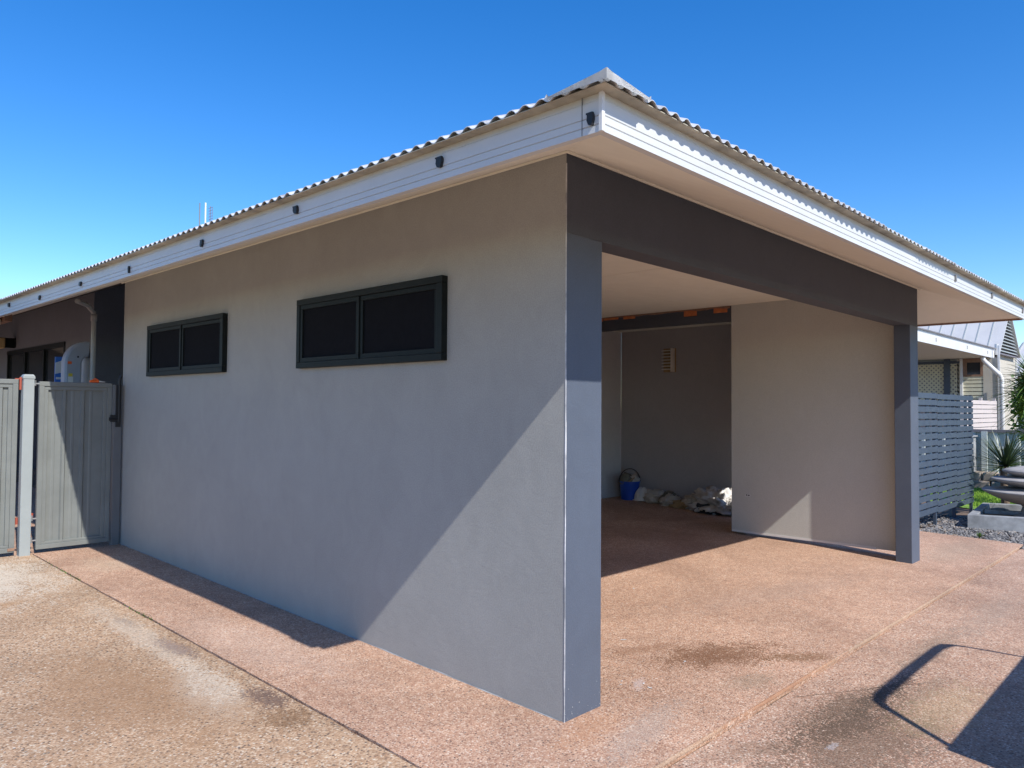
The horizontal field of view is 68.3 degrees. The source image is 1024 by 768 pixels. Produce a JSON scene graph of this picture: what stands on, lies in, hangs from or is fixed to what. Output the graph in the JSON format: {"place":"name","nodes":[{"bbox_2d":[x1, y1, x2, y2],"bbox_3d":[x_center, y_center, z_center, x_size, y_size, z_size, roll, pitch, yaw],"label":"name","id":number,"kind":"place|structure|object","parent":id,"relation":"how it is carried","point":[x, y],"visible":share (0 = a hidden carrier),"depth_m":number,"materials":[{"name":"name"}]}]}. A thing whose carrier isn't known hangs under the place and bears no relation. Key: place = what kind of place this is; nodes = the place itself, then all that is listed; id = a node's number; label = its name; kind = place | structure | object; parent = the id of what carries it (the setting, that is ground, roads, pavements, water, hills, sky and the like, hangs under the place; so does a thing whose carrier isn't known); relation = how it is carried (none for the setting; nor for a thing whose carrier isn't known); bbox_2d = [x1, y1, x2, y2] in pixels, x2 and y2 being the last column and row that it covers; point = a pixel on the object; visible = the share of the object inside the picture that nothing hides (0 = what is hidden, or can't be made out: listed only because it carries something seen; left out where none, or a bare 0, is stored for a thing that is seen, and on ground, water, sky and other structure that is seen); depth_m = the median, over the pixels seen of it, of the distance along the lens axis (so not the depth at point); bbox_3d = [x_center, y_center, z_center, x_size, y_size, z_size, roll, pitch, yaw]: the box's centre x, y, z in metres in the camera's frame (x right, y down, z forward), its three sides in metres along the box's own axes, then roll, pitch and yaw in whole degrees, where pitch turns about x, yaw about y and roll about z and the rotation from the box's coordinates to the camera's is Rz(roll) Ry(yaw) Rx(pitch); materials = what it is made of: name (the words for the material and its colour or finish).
{"place":"outdoors","nodes":[
{"label":"outdoors","id":0,"kind":"place"},
{"bbox_2d":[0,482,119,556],"bbox_3d":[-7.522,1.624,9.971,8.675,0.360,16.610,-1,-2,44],"label":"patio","id":1,"kind":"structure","parent":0,"point":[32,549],"depth_m":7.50,"materials":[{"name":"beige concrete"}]},
{"bbox_2d":[54,357,61,381],"bbox_3d":[-5.283,0.634,8.748,0.025,1.900,0.070,-1,-2,44],"label":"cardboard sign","id":2,"kind":"object","parent":1,"relation":"on","point":[57,373],"visible":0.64,"depth_m":8.76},
{"bbox_2d":[61,342,89,381],"bbox_3d":[-4.997,0.547,8.600,0.144,2.070,0.253,-1,-2,44],"label":"curved duct","id":3,"kind":"object","parent":1,"relation":"on","point":[74,355],"visible":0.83,"depth_m":8.56,"materials":[{"name":"grey plastic"}]},
{"bbox_2d":[81,347,89,382],"bbox_3d":[-5.062,0.561,8.927,0.136,2.060,0.136,-1,-2,44],"label":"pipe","id":4,"kind":"object","parent":1,"relation":"on","point":[85,375],"visible":0.18,"depth_m":8.90,"materials":[{"name":"grey plastic"}]},
{"bbox_2d":[89,378,102,382],"bbox_3d":[-4.034,-0.034,7.338,0.030,0.048,0.140,-1,-2,44],"label":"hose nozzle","id":5,"kind":"object","parent":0,"point":[94,381],"visible":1,"depth_m":7.31,"materials":[{"name":"orange plastic"}]},
{"bbox_2d":[0,554,416,767],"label":"driveway","id":6,"kind":"structure","parent":0,"point":[90,677],"depth_m":3.68,"materials":[{"name":"brown concrete"}]},
{"bbox_2d":[15,374,39,556],"bbox_3d":[-4.438,0.758,6.875,0.092,1.694,0.195,-1,-2,44],"label":"gate post","id":7,"kind":"object","parent":6,"relation":"on","point":[27,385],"visible":0.91,"depth_m":6.85,"materials":[{"name":"metal"}]},
{"bbox_2d":[0,379,18,553],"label":"metal gate","id":8,"kind":"structure","parent":7,"relation":"attached to","point":[8,417],"depth_m":6.79,"materials":[{"name":"metal"}]},
{"bbox_2d":[34,381,120,549],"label":"metal gate","id":9,"kind":"structure","parent":7,"relation":"attached to","point":[75,420],"depth_m":7.18,"materials":[{"name":"metal"}]},
{"bbox_2d":[0,0,1023,346],"label":"sky","id":10,"kind":"structure","parent":0,"point":[119,118],"materials":[{"name":"blue"}]},
{"bbox_2d":[33,496,1022,767],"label":"carport floor","id":11,"kind":"structure","parent":0,"point":[709,622],"depth_m":4.83,"materials":[{"name":"brown concrete"}]},
{"bbox_2d":[46,560,159,623],"bbox_3d":[-3.198,1.556,5.766,2.530,0.062,0.039,-1,-2,44],"label":"expansion joint","id":12,"kind":"object","parent":11,"relation":"on","point":[151,619],"visible":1,"depth_m":5.24,"materials":[{"name":"concrete"}]},
{"bbox_2d":[619,468,639,499],"bbox_3d":[1.848,1.566,11.842,0.332,0.487,0.346,-1,-2,44],"label":"bucket","id":13,"kind":"object","parent":11,"relation":"on","point":[628,490],"visible":0.85,"depth_m":11.71,"materials":[{"name":"blue plastic"}]},
{"bbox_2d":[618,472,632,483],"bbox_3d":[1.787,1.476,11.830,0.233,0.183,0.236,-1,-2,44],"label":"rag","id":14,"kind":"object","parent":13,"relation":"in","point":[625,477],"visible":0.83,"depth_m":11.77,"materials":[{"name":"grey fabric"}]},
{"bbox_2d":[630,473,639,481],"bbox_3d":[1.905,1.488,11.865,0.207,0.166,0.224,-1,-2,44],"label":"rag","id":15,"kind":"object","parent":13,"relation":"in","point":[636,479],"visible":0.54,"depth_m":11.80,"materials":[{"name":"beige fabric"}]},
{"bbox_2d":[633,487,646,500],"bbox_3d":[2.020,1.699,11.701,0.298,0.203,0.300,-1,-2,44],"label":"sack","id":16,"kind":"object","parent":11,"relation":"on","point":[640,493],"visible":0.79,"depth_m":11.63,"materials":[{"name":"white plastic"}]},
{"bbox_2d":[643,488,663,503],"bbox_3d":[2.224,1.707,11.566,0.446,0.209,0.448,0,-2,0],"label":"crumpled cloth","id":17,"kind":"object","parent":11,"relation":"on","point":[653,496],"visible":0.65,"depth_m":11.44,"materials":[{"name":"grey fabric"}]},
{"bbox_2d":[658,491,677,502],"bbox_3d":[2.372,1.715,11.445,0.346,0.195,0.351,-1,-2,44],"label":"crumpled cloth","id":18,"kind":"object","parent":11,"relation":"on","point":[667,492],"visible":0.3,"depth_m":11.39,"materials":[{"name":"grey fabric"}]},
{"bbox_2d":[658,493,682,505],"bbox_3d":[2.371,1.718,11.259,0.362,0.181,0.407,-1,-2,44],"label":"crumpled cloth","id":19,"kind":"object","parent":11,"relation":"on","point":[667,499],"visible":0.71,"depth_m":11.15,"materials":[{"name":"grey fabric"}]},
{"bbox_2d":[669,500,687,508],"bbox_3d":[2.499,1.752,11.036,0.410,0.107,0.367,0,-2,6],"label":"crumpled cloth","id":20,"kind":"object","parent":11,"relation":"on","point":[678,504],"visible":0.69,"depth_m":10.95,"materials":[{"name":"beige fabric"}]},
{"bbox_2d":[681,492,696,509],"bbox_3d":[2.731,1.688,10.909,0.556,0.240,0.473,-1,-2,44],"label":"drop sheet","id":21,"kind":"object","parent":11,"relation":"on","point":[688,499],"visible":0.26,"depth_m":10.84,"materials":[{"name":"beige fabric"}]},
{"bbox_2d":[693,503,721,514],"bbox_3d":[2.761,1.727,10.530,0.486,0.146,0.336,-1,-2,44],"label":"black bag","id":22,"kind":"object","parent":11,"relation":"on","point":[701,505],"visible":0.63,"depth_m":10.47,"materials":[{"name":"fabric"}]},
{"bbox_2d":[688,485,731,516],"bbox_3d":[2.984,1.621,10.586,0.893,0.371,0.978,1,-2,-16],"label":"drop sheet","id":23,"kind":"object","parent":11,"relation":"on","point":[717,499],"visible":0.63,"depth_m":10.45,"materials":[{"name":"fabric"}]},
{"bbox_2d":[652,548,1017,767],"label":"slab edge lip","id":24,"kind":"object","parent":11,"relation":"attached to","point":[719,729],"visible":1,"depth_m":4.14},
{"bbox_2d":[668,549,1023,767],"bbox_3d":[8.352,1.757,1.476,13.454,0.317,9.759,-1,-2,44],"label":"front driveway","id":25,"kind":"structure","parent":0,"point":[957,654],"depth_m":3.90,"materials":[{"name":"brown concrete"}]},
{"bbox_2d":[798,683,918,696],"bbox_3d":[1.882,1.649,4.069,0.860,0.011,0.010,1,-2,-17],"label":"driveway crack","id":26,"kind":"object","parent":25,"relation":"on","point":[847,691],"visible":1,"depth_m":4.04,"materials":[{"name":"concrete"}]},
{"bbox_2d":[923,486,976,508],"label":"lawn","id":27,"kind":"structure","parent":0,"point":[967,506],"depth_m":12.20,"materials":[{"name":"green plant"}]},
{"bbox_2d":[989,352,1023,449],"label":"dracaena","id":28,"kind":"object","parent":27,"relation":"on","point":[1019,397],"visible":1,"depth_m":12.07,"materials":[{"name":"green plant"}]},
{"bbox_2d":[919,488,1017,542],"bbox_3d":[8.022,1.995,12.176,10.700,0.228,8.730,-1,-2,44],"label":"garden bed","id":29,"kind":"object","parent":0,"point":[961,511],"depth_m":11.30,"materials":[{"name":"grey gravel"}]},
{"bbox_2d":[918,392,937,524],"bbox_3d":[5.311,0.999,9.705,0.058,1.788,0.980,-1,-2,44],"label":"slat screen","id":30,"kind":"object","parent":29,"relation":"on","point":[927,443],"visible":0.56,"depth_m":9.74,"materials":[{"name":"paint"}]},
{"bbox_2d":[945,435,977,484],"bbox_3d":[9.130,1.547,15.339,0.510,1.010,0.510,-1,-2,44],"label":"meter box","id":31,"kind":"object","parent":29,"relation":"on","point":[974,445],"visible":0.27,"depth_m":15.24,"materials":[{"name":"metal"}]},
{"bbox_2d":[955,395,973,512],"bbox_3d":[6.644,1.058,11.101,0.058,1.794,0.957,-1,-2,44],"label":"slat screen","id":32,"kind":"object","parent":29,"relation":"on","point":[965,434],"visible":0.96,"depth_m":11.08,"materials":[{"name":"paint"}]},
{"bbox_2d":[921,468,1009,487],"bbox_3d":[9.914,1.915,14.626,7.322,0.340,0.480,-1,-2,44],"label":"stone edging","id":33,"kind":"object","parent":29,"relation":"on","point":[982,479],"visible":0.06,"depth_m":14.93,"materials":[{"name":"grey stone"}]},
{"bbox_2d":[921,429,1023,472],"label":"corrugated fence","id":34,"kind":"object","parent":29,"relation":"on","point":[983,434],"visible":0.04,"depth_m":15.30,"materials":[{"name":"grey metal"}]},
{"bbox_2d":[968,431,1023,503],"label":"yucca","id":35,"kind":"object","parent":29,"relation":"on","point":[1007,459],"visible":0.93,"depth_m":11.16,"materials":[{"name":"green plant"}]},
{"bbox_2d":[1006,375,1023,465],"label":"garden bush","id":36,"kind":"object","parent":29,"relation":"on","point":[1019,425],"visible":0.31,"depth_m":13.59,"materials":[{"name":"green plant"}]},
{"bbox_2d":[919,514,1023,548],"bbox_3d":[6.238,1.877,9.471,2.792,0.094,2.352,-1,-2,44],"label":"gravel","id":37,"kind":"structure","parent":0,"point":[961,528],"depth_m":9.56,"materials":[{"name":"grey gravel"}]},
{"bbox_2d":[936,394,956,517],"bbox_3d":[5.981,1.030,10.407,0.058,1.789,0.957,-1,-2,44],"label":"slat screen","id":38,"kind":"object","parent":37,"relation":"on","point":[947,442],"visible":0.96,"depth_m":10.38,"materials":[{"name":"paint"}]},
{"bbox_2d":[967,503,1023,533],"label":"planter","id":39,"kind":"object","parent":37,"relation":"on","point":[996,516],"visible":0.84,"depth_m":9.77,"materials":[{"name":"concrete"}]},
{"bbox_2d":[981,466,1023,516],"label":"bowl fountain","id":40,"kind":"object","parent":39,"relation":"on","point":[1013,492],"visible":0.97,"depth_m":10.04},
{"bbox_2d":[930,487,1014,506],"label":"lawn grass","id":41,"kind":"structure","parent":0,"point":[980,496],"depth_m":13.12,"materials":[{"name":"green plant"}]},
{"bbox_3d":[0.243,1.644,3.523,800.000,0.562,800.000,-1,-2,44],"label":"ground","id":42,"kind":"structure","parent":0,"visible":0},
{"bbox_2d":[0,67,1023,722],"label":"carport house","id":43,"kind":"structure","parent":42,"relation":"on","point":[428,403],"depth_m":4.82,"materials":[{"name":"grey paint"}]},
{"bbox_2d":[0,337,15,348],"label":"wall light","id":44,"kind":"object","parent":43,"relation":"attached to","point":[7,342],"visible":1,"depth_m":12.47,"materials":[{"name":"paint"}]},
{"bbox_2d":[7,342,65,487],"bbox_3d":[-7.481,0.563,11.803,3.130,2.280,0.080,-1,-2,44],"label":"sliding door","id":45,"kind":"structure","parent":43,"relation":"in","point":[39,361],"depth_m":11.76,"materials":[{"name":"paint"}]},
{"bbox_2d":[109,375,122,544],"bbox_3d":[-3.903,0.767,7.438,0.085,1.716,0.072,-1,-2,44],"label":"gate jamb post","id":46,"kind":"object","parent":43,"relation":"attached to","point":[115,470],"visible":0.81,"depth_m":7.42,"materials":[{"name":"metal"}]},
{"bbox_2d":[146,313,227,376],"bbox_3d":[-2.830,-0.316,6.504,1.541,0.469,0.046,-1,-2,44],"label":"window","id":47,"kind":"structure","parent":43,"relation":"in","point":[198,345],"depth_m":6.43,"materials":[{"name":"glass"}]},
{"bbox_2d":[199,203,212,224],"bbox_3d":[-5.330,-2.524,13.149,0.377,1.320,0.047,-1,-2,32],"label":"tv antenna","id":48,"kind":"object","parent":43,"relation":"attached to","point":[205,213],"visible":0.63,"depth_m":13.19,"materials":[{"name":"white metal"}]},
{"bbox_2d":[296,275,447,368],"bbox_3d":[-0.921,-0.353,4.682,1.520,0.470,0.046,-1,-2,44],"label":"window","id":49,"kind":"structure","parent":43,"relation":"in","point":[406,321],"depth_m":4.59,"materials":[{"name":"glass"}]},
{"bbox_2d":[662,348,675,371],"bbox_3d":[2.408,-0.367,11.627,0.220,0.370,0.100,-1,-2,44],"label":"louvred light","id":50,"kind":"object","parent":43,"relation":"attached to","point":[669,360],"visible":1,"depth_m":11.59,"materials":[{"name":"beige plastic"}]},
{"bbox_2d":[918,321,1020,429],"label":"neighbour house","id":51,"kind":"structure","parent":42,"relation":"on","point":[973,359],"depth_m":22.61,"materials":[{"name":"metal"}]},
{"bbox_2d":[963,358,982,376],"bbox_3d":[13.644,-0.487,22.314,0.520,0.540,0.060,-1,-2,44],"label":"window","id":52,"kind":"structure","parent":51,"relation":"in","point":[972,367],"depth_m":22.31,"materials":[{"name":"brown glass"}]},
{"bbox_2d":[961,398,996,429],"bbox_3d":[11.621,1.281,18.710,0.090,1.880,3.250,-1,-2,44],"label":"slat fence","id":53,"kind":"object","parent":42,"relation":"on","point":[981,416],"visible":0.29,"depth_m":18.85,"materials":[{"name":"white wood"}]},
{"bbox_2d":[1017,342,1023,429],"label":"distant house","id":54,"kind":"structure","parent":42,"relation":"on","point":[1021,348],"depth_m":28.98,"materials":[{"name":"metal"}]}
]}

